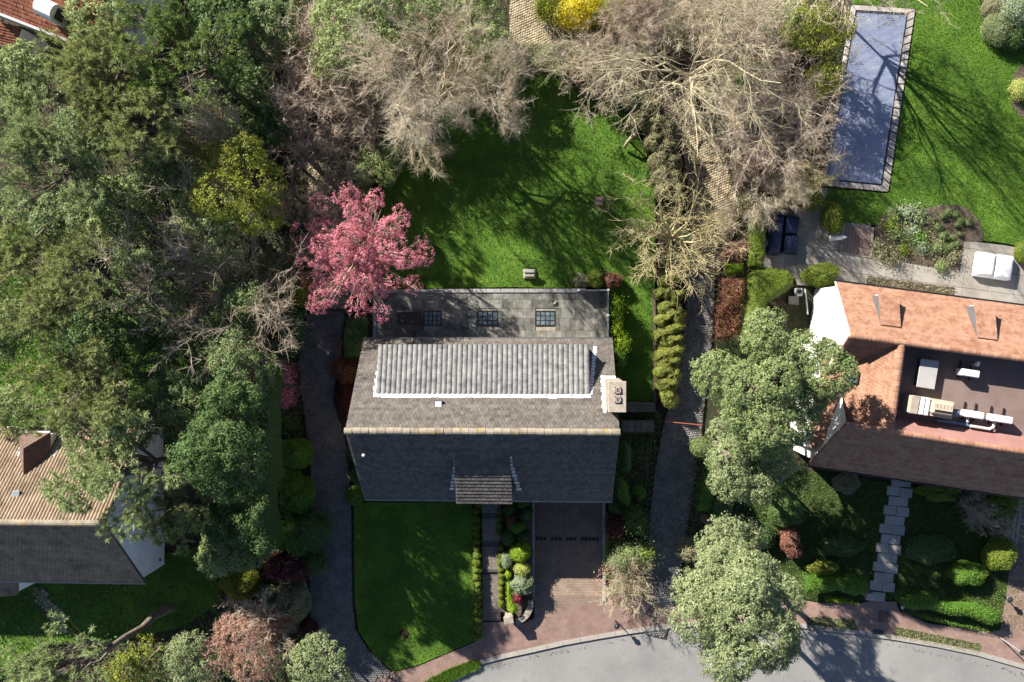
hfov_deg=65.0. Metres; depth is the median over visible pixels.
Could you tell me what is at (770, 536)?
topiary bush
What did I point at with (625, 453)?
hedge
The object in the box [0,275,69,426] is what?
lawn
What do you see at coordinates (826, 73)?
olive shrub
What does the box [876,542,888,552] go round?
stepping stone
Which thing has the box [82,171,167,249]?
evergreen tree
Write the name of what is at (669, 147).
clipped bush
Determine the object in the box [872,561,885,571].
stepping stone
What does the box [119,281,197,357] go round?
evergreen tree
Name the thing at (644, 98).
clipped bush
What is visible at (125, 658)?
yellow green tree
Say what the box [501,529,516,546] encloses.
clipped shrub
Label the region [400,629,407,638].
earth patch
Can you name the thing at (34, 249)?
pine tree
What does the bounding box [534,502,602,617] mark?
garage drive
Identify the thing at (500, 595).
box bush
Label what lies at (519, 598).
clipped shrub
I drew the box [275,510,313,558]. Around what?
round shrub
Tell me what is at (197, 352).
evergreen tree
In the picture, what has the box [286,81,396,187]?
bare thicket
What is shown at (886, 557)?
stepping stone
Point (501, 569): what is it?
box bush
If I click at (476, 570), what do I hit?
box bush
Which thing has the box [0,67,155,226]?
pine tree
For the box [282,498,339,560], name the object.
round shrub
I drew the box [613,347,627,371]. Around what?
leafy shrub
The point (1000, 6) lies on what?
flower bed
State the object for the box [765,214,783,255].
covered sofa
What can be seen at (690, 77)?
bare tree
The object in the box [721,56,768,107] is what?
round shrub
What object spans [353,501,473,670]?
lawn
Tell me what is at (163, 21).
pine tree
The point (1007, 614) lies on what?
side drive
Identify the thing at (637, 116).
clipped bush
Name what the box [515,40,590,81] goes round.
hedge
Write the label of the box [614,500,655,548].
border shrub
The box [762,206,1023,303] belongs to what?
patio
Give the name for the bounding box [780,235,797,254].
covered armchair
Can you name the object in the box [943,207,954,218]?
cushion bush
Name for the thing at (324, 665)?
pale shrub
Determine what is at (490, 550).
front path
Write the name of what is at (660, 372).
clipped bush
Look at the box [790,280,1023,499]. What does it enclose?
orange tiled house
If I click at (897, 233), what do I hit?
leafy bush
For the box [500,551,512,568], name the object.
clipped shrub
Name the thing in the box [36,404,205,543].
pine tree
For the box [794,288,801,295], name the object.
heat pump
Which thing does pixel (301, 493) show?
round shrub
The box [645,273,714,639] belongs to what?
cobbled drive
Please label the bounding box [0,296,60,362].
evergreen tree
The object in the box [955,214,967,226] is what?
cushion bush
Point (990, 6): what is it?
round shrub
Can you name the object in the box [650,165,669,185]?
clipped bush
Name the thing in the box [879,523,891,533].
stepping stone
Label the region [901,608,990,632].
hedge
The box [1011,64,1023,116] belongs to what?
flower bed
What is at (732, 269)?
hedge
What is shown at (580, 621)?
pavement
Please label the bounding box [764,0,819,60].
round shrub
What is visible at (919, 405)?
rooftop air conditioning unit
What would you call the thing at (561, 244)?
lawn
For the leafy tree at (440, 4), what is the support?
on the ground at (798, 318)
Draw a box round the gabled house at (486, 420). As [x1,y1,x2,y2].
[344,337,625,503]
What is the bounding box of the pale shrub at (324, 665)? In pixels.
[282,628,354,681]
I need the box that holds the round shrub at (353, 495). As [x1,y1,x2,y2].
[344,485,363,505]
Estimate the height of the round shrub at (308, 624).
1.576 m
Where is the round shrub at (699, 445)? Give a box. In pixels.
[688,435,711,460]
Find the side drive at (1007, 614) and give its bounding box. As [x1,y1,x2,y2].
[1000,499,1023,632]
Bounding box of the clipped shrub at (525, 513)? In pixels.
[519,505,533,521]
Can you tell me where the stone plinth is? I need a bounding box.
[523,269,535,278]
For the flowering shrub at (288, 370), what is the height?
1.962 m
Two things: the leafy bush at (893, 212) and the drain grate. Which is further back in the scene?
the drain grate
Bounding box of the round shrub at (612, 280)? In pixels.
[603,271,622,289]
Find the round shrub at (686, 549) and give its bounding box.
[675,534,703,563]
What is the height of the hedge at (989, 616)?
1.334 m
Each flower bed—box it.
[497,502,531,615]
[867,276,954,294]
[874,204,982,269]
[981,0,1023,47]
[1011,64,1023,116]
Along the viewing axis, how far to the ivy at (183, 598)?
53.08 m
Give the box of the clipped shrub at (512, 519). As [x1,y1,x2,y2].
[506,514,517,525]
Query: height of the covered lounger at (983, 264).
0.688 m
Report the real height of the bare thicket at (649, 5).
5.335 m
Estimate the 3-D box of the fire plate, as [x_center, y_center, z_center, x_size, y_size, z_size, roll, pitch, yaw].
[5.591,-8.986,51.597,0.620,0.085,0.620,0,91,2]
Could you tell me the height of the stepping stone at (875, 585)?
0.160 m
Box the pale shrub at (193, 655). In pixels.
[163,629,219,681]
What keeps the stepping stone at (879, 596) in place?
on the garden turf
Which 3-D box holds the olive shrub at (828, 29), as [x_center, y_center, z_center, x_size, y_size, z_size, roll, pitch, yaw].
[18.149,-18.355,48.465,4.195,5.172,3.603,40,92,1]
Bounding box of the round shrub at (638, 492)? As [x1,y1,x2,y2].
[632,485,646,500]
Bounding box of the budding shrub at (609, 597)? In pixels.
[587,556,658,613]
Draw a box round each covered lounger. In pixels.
[972,252,995,277]
[990,254,1013,280]
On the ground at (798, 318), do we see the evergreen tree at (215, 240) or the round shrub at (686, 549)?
the evergreen tree at (215, 240)
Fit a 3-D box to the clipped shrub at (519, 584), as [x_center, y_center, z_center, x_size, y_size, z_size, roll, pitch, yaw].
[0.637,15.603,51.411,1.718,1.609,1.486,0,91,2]
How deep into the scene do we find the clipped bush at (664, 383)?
50.45 m
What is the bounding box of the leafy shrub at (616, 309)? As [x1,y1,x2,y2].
[604,289,628,324]
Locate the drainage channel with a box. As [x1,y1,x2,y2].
[536,537,598,540]
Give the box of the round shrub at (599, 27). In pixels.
[587,0,625,38]
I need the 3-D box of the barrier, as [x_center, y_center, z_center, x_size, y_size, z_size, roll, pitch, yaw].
[10.808,5.186,51.192,2.618,1.050,0.120,5,91,2]
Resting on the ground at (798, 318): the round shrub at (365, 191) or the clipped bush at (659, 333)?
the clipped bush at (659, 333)
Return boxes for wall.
[515,598,532,624]
[532,502,534,600]
[602,503,605,600]
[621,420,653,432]
[626,402,654,411]
[1012,509,1020,543]
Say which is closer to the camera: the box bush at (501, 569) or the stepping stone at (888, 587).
the stepping stone at (888, 587)
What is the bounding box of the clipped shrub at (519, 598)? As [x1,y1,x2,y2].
[512,593,524,603]
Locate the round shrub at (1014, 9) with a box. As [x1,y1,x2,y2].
[995,0,1023,29]
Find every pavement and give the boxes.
[376,594,670,681]
[666,600,1023,663]
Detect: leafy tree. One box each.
[304,0,403,83]
[340,45,372,84]
[352,0,445,60]
[403,0,474,44]
[430,0,518,79]
[469,38,515,92]
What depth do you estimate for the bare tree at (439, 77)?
48.74 m
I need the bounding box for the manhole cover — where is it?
[878,610,890,622]
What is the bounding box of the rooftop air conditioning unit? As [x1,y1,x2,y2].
[900,394,953,418]
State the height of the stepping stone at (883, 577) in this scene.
0.160 m
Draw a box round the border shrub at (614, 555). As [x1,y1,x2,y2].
[602,547,632,577]
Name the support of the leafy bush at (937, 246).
on the flower bed at (966, 236)
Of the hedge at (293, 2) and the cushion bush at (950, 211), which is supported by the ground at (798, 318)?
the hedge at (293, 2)
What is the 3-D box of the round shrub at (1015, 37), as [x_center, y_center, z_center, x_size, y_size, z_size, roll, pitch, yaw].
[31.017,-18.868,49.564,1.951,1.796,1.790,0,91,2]
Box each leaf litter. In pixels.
[0,0,307,681]
[268,0,845,210]
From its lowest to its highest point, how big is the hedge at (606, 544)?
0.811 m
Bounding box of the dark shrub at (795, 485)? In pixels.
[754,449,810,510]
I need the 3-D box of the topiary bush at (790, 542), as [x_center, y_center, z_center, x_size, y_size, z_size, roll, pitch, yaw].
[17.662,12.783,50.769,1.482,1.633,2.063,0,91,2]
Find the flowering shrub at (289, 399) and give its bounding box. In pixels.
[280,386,301,407]
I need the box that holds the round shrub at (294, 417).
[281,411,299,434]
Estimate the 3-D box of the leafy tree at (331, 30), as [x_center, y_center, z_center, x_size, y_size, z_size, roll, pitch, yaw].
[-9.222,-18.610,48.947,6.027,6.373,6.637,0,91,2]
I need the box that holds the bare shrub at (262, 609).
[212,553,304,666]
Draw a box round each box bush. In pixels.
[471,522,481,529]
[472,506,480,514]
[472,514,481,522]
[472,530,480,537]
[472,537,480,544]
[472,544,480,551]
[472,559,480,567]
[472,566,482,573]
[472,607,482,616]
[472,633,482,640]
[473,551,481,559]
[473,573,481,580]
[473,580,481,588]
[473,587,482,595]
[473,594,481,602]
[473,602,480,609]
[473,615,481,624]
[473,624,482,633]
[495,529,503,536]
[496,514,503,521]
[496,551,502,559]
[497,506,502,514]
[497,521,503,528]
[497,543,504,550]
[497,592,504,598]
[497,599,504,608]
[498,566,504,572]
[498,572,505,578]
[498,579,504,585]
[498,585,504,592]
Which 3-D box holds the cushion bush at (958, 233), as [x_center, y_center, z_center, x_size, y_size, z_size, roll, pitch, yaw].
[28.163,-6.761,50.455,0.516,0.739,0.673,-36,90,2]
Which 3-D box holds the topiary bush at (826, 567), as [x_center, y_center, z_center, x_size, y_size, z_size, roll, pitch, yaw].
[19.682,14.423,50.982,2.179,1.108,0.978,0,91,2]
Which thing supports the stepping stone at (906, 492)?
on the garden turf
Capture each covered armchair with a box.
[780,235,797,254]
[782,216,798,235]
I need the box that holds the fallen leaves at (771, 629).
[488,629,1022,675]
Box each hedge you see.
[245,357,302,560]
[270,308,314,357]
[278,0,302,47]
[343,316,372,358]
[505,580,519,612]
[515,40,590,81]
[604,513,608,577]
[614,472,630,505]
[617,439,632,473]
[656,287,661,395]
[693,449,717,511]
[707,473,733,519]
[709,277,744,341]
[720,262,743,277]
[734,267,794,354]
[742,212,765,269]
[799,567,868,594]
[824,595,858,604]
[894,589,1001,625]
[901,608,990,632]
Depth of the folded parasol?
50.56 m
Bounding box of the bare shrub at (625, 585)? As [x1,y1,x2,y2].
[587,553,670,624]
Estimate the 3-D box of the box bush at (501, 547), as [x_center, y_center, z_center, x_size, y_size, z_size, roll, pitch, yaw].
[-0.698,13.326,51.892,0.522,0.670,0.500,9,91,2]
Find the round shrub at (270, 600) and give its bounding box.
[262,584,278,607]
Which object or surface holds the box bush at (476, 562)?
on the lawn at (427, 569)
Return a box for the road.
[450,624,1023,681]
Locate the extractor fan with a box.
[952,409,958,416]
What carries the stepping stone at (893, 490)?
on the garden turf
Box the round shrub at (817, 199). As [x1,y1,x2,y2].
[787,178,830,217]
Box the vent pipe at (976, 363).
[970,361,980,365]
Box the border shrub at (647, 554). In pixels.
[635,540,662,566]
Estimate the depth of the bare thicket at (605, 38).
49.14 m
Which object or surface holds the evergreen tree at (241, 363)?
on the ground at (798, 318)
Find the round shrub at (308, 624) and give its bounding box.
[297,616,319,637]
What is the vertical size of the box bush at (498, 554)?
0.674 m
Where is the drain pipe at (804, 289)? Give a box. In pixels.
[803,288,807,314]
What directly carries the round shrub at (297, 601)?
on the ground at (798, 318)
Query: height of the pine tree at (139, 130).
10.958 m
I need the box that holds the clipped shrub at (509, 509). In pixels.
[503,502,516,515]
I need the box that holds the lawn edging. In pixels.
[652,289,656,402]
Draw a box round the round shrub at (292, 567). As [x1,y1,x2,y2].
[259,548,310,589]
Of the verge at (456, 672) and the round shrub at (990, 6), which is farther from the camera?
the verge at (456, 672)
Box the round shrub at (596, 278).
[587,267,604,288]
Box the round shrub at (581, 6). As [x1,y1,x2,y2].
[546,0,606,35]
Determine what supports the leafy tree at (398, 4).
on the ground at (798, 318)
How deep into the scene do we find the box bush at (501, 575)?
51.81 m
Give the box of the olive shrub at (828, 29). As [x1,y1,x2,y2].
[779,0,860,61]
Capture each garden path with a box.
[33,588,67,633]
[307,139,361,310]
[509,0,737,272]
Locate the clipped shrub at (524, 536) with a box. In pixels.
[516,529,530,542]
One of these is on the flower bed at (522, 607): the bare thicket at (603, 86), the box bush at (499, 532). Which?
the box bush at (499, 532)
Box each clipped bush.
[622,88,644,111]
[629,111,649,131]
[632,93,654,113]
[642,112,668,135]
[642,132,663,153]
[646,100,664,116]
[646,151,666,170]
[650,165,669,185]
[652,326,667,341]
[652,345,669,362]
[652,365,674,379]
[653,181,672,199]
[653,286,671,300]
[653,313,670,326]
[654,377,679,392]
[655,138,678,157]
[656,355,681,367]
[657,272,680,287]
[657,299,678,312]
[658,388,679,408]
[659,332,683,347]
[660,119,676,141]
[661,304,686,323]
[663,321,686,335]
[664,153,682,171]
[664,343,685,357]
[665,169,684,184]
[666,182,687,204]
[666,366,682,382]
[667,287,684,302]
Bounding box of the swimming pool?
[823,5,914,191]
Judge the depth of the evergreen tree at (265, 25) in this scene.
47.38 m
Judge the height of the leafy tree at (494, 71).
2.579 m
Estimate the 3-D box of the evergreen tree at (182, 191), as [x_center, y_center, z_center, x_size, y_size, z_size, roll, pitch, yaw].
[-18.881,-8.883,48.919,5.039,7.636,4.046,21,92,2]
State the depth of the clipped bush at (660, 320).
50.42 m
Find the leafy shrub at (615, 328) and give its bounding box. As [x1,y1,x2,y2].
[606,317,624,339]
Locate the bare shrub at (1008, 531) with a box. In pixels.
[982,500,1023,547]
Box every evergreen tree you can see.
[0,37,71,113]
[0,93,62,152]
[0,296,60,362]
[0,383,57,440]
[27,180,120,248]
[51,93,142,171]
[52,303,135,374]
[60,0,154,66]
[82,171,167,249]
[91,305,181,382]
[96,373,186,448]
[108,235,186,312]
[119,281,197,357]
[121,136,207,197]
[140,154,228,227]
[140,355,219,445]
[160,196,248,276]
[163,94,249,188]
[164,407,266,495]
[173,303,250,388]
[187,0,258,51]
[191,434,284,504]
[192,35,275,115]
[193,369,264,440]
[193,519,265,580]
[195,479,274,552]
[205,328,288,408]
[210,274,277,345]
[226,99,292,159]
[237,0,302,65]
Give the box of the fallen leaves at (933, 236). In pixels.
[875,205,982,264]
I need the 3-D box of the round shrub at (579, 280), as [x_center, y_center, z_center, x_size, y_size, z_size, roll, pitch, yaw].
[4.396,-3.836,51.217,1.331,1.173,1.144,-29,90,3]
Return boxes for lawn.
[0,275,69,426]
[0,544,221,676]
[114,291,210,403]
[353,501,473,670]
[360,73,655,401]
[822,0,1023,244]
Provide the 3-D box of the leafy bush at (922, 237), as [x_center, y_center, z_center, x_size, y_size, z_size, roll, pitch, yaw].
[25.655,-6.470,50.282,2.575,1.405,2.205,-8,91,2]
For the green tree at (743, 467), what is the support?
on the ground at (798, 318)
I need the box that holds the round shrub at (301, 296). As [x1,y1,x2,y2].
[273,266,325,310]
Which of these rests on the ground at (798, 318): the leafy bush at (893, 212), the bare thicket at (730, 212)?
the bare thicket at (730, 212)
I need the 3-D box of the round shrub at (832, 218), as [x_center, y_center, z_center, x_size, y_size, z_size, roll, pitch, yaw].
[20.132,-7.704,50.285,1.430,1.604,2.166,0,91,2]
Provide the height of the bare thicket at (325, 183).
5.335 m
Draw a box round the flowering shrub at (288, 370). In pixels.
[275,362,298,384]
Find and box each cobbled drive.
[298,306,391,681]
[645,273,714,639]
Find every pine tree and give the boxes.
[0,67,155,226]
[0,218,92,271]
[0,223,154,341]
[0,320,157,437]
[0,603,174,681]
[32,8,174,138]
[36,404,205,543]
[62,47,211,179]
[105,0,255,110]
[126,466,227,555]
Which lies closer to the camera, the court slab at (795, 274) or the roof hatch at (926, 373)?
the roof hatch at (926, 373)
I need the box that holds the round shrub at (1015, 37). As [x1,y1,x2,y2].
[996,21,1023,50]
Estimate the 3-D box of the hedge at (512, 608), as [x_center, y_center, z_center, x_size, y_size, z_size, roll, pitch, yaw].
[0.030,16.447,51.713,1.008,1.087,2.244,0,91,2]
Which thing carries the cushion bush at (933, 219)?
on the flower bed at (966, 236)
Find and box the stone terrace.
[373,289,608,336]
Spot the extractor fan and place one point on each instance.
(955, 412)
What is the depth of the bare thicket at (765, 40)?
48.51 m
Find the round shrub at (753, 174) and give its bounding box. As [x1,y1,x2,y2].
[727,148,778,192]
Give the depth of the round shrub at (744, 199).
49.85 m
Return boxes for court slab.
[788,296,798,304]
[789,271,799,278]
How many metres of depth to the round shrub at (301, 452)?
51.06 m
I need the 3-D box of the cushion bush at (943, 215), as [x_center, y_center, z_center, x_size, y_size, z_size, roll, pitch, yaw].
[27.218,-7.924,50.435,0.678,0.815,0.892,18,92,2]
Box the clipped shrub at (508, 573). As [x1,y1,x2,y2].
[504,568,512,579]
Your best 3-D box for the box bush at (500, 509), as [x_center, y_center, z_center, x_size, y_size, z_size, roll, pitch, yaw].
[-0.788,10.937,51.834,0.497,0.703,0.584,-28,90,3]
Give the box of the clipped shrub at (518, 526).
[507,519,525,534]
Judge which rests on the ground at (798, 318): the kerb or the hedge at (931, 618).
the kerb
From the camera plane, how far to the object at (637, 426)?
50.71 m
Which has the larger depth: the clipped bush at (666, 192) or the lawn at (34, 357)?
the lawn at (34, 357)
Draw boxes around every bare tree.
[85,162,357,397]
[321,0,512,162]
[357,27,487,180]
[435,15,537,139]
[525,0,834,198]
[582,0,684,61]
[592,139,753,311]
[675,31,846,214]
[712,45,796,140]
[723,154,817,233]
[744,0,956,63]
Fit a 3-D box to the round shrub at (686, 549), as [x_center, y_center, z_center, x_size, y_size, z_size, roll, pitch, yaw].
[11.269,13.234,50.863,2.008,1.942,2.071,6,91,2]
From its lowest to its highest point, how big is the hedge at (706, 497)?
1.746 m
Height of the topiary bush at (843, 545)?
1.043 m
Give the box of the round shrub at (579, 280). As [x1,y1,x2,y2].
[571,272,588,288]
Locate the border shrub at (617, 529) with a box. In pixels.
[600,507,627,544]
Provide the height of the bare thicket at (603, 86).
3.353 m
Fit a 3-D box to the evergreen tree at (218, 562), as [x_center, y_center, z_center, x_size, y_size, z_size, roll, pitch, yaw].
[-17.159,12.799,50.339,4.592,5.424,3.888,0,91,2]
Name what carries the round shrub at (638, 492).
on the ground at (798, 318)
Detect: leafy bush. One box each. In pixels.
[863,235,899,277]
[870,211,904,236]
[871,232,890,253]
[876,245,905,277]
[878,201,904,225]
[882,219,921,250]
[893,239,918,256]
[894,192,928,224]
[900,218,928,244]
[903,191,943,236]
[906,219,941,251]
[907,231,935,259]
[923,233,950,262]
[928,251,955,278]
[945,232,967,264]
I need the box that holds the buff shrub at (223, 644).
[198,612,282,681]
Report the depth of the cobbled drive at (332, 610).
52.69 m
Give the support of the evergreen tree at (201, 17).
on the ground at (798, 318)
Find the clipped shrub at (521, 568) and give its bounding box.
[511,561,531,576]
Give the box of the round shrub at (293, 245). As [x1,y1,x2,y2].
[272,223,323,273]
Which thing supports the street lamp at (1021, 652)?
on the pavement at (864, 616)
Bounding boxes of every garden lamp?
[614,620,619,628]
[1002,594,1012,602]
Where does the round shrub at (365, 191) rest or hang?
on the garden path at (341, 302)
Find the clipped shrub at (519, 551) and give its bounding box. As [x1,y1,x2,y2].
[508,541,530,562]
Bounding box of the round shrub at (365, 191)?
[336,177,385,219]
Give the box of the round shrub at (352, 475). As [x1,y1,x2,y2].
[347,468,359,484]
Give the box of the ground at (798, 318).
[0,0,1023,681]
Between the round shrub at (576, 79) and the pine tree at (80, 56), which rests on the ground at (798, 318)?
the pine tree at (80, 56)
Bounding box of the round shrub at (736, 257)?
[720,240,749,263]
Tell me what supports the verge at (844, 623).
on the pavement at (864, 616)
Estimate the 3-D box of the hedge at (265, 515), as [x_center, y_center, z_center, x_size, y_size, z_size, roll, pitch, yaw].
[-14.672,7.170,48.854,2.020,7.876,12.320,0,91,2]
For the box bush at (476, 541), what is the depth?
51.82 m
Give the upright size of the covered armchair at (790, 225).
0.700 m
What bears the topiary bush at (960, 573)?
on the garden turf
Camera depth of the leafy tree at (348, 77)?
48.03 m
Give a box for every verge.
[423,659,480,681]
[806,616,857,631]
[895,627,980,652]
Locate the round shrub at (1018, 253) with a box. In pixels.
[1013,241,1023,263]
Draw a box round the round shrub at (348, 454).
[345,446,353,462]
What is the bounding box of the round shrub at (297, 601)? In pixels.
[273,576,311,630]
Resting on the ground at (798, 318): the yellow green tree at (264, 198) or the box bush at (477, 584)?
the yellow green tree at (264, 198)
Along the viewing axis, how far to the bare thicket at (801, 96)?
48.31 m
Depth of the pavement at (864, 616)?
51.37 m
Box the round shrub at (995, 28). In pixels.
[979,10,1014,49]
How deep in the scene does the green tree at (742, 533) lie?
44.35 m
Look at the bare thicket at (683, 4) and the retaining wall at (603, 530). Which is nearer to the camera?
the bare thicket at (683, 4)
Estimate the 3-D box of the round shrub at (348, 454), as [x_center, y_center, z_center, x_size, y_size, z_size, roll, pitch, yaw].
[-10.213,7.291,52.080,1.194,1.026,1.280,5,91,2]
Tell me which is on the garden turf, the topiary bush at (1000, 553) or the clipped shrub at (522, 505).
the topiary bush at (1000, 553)
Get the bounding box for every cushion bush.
[930,216,938,222]
[931,220,945,233]
[935,229,952,241]
[940,211,948,221]
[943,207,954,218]
[943,243,950,253]
[946,242,955,249]
[949,234,955,241]
[951,209,960,219]
[954,231,963,236]
[954,240,963,247]
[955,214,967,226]
[963,215,974,226]
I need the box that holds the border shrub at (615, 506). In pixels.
[608,498,624,514]
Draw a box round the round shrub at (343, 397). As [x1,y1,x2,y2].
[335,383,353,416]
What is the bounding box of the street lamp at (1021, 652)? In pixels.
[1000,637,1023,655]
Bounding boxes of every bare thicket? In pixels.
[155,68,272,169]
[251,0,377,130]
[256,32,391,163]
[264,104,347,204]
[264,165,318,233]
[286,13,396,143]
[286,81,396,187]
[291,158,379,240]
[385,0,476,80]
[558,26,640,129]
[558,49,628,115]
[566,0,675,71]
[647,0,764,67]
[694,0,810,125]
[707,201,748,241]
[760,121,852,213]
[762,39,868,148]
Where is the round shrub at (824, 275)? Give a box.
[799,262,841,288]
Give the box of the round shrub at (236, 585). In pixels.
[218,567,262,601]
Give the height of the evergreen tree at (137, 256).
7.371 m
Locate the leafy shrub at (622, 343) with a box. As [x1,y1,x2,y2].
[613,330,632,352]
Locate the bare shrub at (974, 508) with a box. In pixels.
[955,492,1006,536]
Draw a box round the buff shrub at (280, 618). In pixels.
[253,603,294,644]
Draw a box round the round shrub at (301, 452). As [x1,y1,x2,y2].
[282,437,314,469]
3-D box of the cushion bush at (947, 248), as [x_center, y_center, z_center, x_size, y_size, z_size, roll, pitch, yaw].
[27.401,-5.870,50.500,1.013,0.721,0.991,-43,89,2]
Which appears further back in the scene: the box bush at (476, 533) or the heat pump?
the box bush at (476, 533)
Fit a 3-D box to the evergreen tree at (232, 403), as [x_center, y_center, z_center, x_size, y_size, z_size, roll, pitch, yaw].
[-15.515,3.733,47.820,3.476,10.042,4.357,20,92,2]
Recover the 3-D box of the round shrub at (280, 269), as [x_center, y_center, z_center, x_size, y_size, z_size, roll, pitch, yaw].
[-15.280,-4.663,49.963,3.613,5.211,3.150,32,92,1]
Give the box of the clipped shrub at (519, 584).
[509,573,534,595]
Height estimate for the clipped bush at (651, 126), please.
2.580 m
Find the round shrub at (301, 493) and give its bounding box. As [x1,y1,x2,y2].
[277,467,316,513]
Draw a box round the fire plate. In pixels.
[594,196,603,205]
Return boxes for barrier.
[660,419,703,425]
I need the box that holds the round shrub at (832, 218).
[820,201,844,234]
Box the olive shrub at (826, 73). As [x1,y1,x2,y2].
[804,55,847,104]
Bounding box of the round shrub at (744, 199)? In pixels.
[725,183,764,224]
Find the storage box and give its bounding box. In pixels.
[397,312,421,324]
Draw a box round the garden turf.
[751,471,1023,631]
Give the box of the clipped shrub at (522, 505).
[514,502,529,508]
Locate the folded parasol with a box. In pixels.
[818,234,846,243]
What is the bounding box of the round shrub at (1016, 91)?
[1006,77,1023,104]
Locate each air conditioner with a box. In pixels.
[956,361,979,379]
[960,402,984,420]
[986,406,1012,425]
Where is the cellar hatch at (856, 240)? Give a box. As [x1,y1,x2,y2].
[839,224,873,257]
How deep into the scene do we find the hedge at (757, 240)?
49.57 m
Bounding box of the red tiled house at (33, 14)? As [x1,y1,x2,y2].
[0,0,165,63]
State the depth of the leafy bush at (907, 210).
50.52 m
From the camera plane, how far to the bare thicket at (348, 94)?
49.02 m
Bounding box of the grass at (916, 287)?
[867,276,955,294]
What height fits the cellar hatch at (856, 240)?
0.125 m
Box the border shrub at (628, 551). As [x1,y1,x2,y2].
[606,531,660,576]
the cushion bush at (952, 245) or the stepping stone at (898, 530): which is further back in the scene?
the stepping stone at (898, 530)
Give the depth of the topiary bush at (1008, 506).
49.71 m
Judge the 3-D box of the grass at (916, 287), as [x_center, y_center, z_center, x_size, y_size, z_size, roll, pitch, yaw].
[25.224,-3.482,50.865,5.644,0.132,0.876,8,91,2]
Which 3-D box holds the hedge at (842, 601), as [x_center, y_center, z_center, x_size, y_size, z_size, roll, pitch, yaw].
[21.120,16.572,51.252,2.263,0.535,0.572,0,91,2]
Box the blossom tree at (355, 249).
[289,180,435,324]
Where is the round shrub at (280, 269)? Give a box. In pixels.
[246,243,296,290]
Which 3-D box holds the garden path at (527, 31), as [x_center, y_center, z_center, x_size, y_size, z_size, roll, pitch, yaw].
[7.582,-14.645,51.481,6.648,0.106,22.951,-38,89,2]
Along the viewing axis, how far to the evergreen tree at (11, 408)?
48.86 m
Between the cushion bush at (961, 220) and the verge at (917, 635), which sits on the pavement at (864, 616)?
the verge at (917, 635)
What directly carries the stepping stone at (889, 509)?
on the garden turf
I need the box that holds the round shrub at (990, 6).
[978,0,1004,19]
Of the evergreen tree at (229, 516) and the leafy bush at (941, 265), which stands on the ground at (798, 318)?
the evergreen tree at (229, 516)
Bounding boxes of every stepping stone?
[865,591,884,601]
[869,580,882,590]
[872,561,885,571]
[873,572,893,582]
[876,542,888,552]
[877,552,896,562]
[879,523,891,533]
[880,534,900,544]
[882,582,894,591]
[883,505,896,514]
[884,515,904,525]
[885,563,897,573]
[886,486,899,495]
[888,496,907,506]
[888,544,901,554]
[891,477,910,486]
[892,525,904,535]
[896,506,908,516]
[899,488,912,497]
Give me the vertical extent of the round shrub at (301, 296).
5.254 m
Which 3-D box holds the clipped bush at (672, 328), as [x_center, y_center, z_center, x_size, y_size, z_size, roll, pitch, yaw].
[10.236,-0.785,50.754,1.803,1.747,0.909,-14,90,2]
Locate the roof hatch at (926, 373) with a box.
[913,358,938,388]
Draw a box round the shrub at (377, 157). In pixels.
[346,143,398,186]
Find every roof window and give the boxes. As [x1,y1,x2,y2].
[12,490,20,498]
[434,400,442,406]
[846,373,859,383]
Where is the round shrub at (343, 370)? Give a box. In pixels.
[331,357,357,385]
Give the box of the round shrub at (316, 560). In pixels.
[298,548,329,580]
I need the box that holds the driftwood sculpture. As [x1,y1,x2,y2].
[623,132,636,147]
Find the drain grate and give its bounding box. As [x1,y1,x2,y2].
[873,629,882,634]
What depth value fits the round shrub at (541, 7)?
49.95 m
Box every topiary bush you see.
[750,522,775,548]
[767,498,805,528]
[779,526,802,558]
[804,560,839,574]
[818,534,865,557]
[831,472,860,494]
[905,534,956,564]
[913,485,960,501]
[945,560,988,585]
[980,494,1021,518]
[980,535,1017,570]
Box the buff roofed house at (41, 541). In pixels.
[0,426,164,596]
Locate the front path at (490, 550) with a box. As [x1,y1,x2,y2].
[482,502,500,620]
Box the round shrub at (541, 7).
[528,0,566,29]
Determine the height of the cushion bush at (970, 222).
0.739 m
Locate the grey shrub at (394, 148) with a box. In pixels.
[375,127,409,164]
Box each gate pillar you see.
[503,611,513,624]
[862,590,874,600]
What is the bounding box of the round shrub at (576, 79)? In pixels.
[560,55,597,91]
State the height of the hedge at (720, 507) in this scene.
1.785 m
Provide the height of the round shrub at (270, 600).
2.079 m
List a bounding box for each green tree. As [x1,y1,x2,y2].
[98,633,166,681]
[181,131,287,238]
[666,534,807,681]
[689,306,860,460]
[693,510,767,575]
[704,416,799,508]
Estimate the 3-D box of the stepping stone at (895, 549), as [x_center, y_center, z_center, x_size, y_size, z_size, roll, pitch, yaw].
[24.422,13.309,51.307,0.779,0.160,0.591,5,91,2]
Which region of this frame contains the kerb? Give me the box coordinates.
[480,620,1023,668]
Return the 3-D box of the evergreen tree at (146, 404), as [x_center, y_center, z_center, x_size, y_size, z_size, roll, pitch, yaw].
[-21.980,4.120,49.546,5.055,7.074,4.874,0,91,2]
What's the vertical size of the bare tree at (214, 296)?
11.376 m
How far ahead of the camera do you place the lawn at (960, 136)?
50.65 m
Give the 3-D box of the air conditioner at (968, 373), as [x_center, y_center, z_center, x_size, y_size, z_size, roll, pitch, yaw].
[25.266,1.653,44.552,1.000,0.725,1.000,9,91,2]
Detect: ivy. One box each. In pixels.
[0,190,300,681]
[605,409,662,596]
[674,441,769,615]
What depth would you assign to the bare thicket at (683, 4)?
48.60 m
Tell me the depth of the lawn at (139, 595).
53.41 m

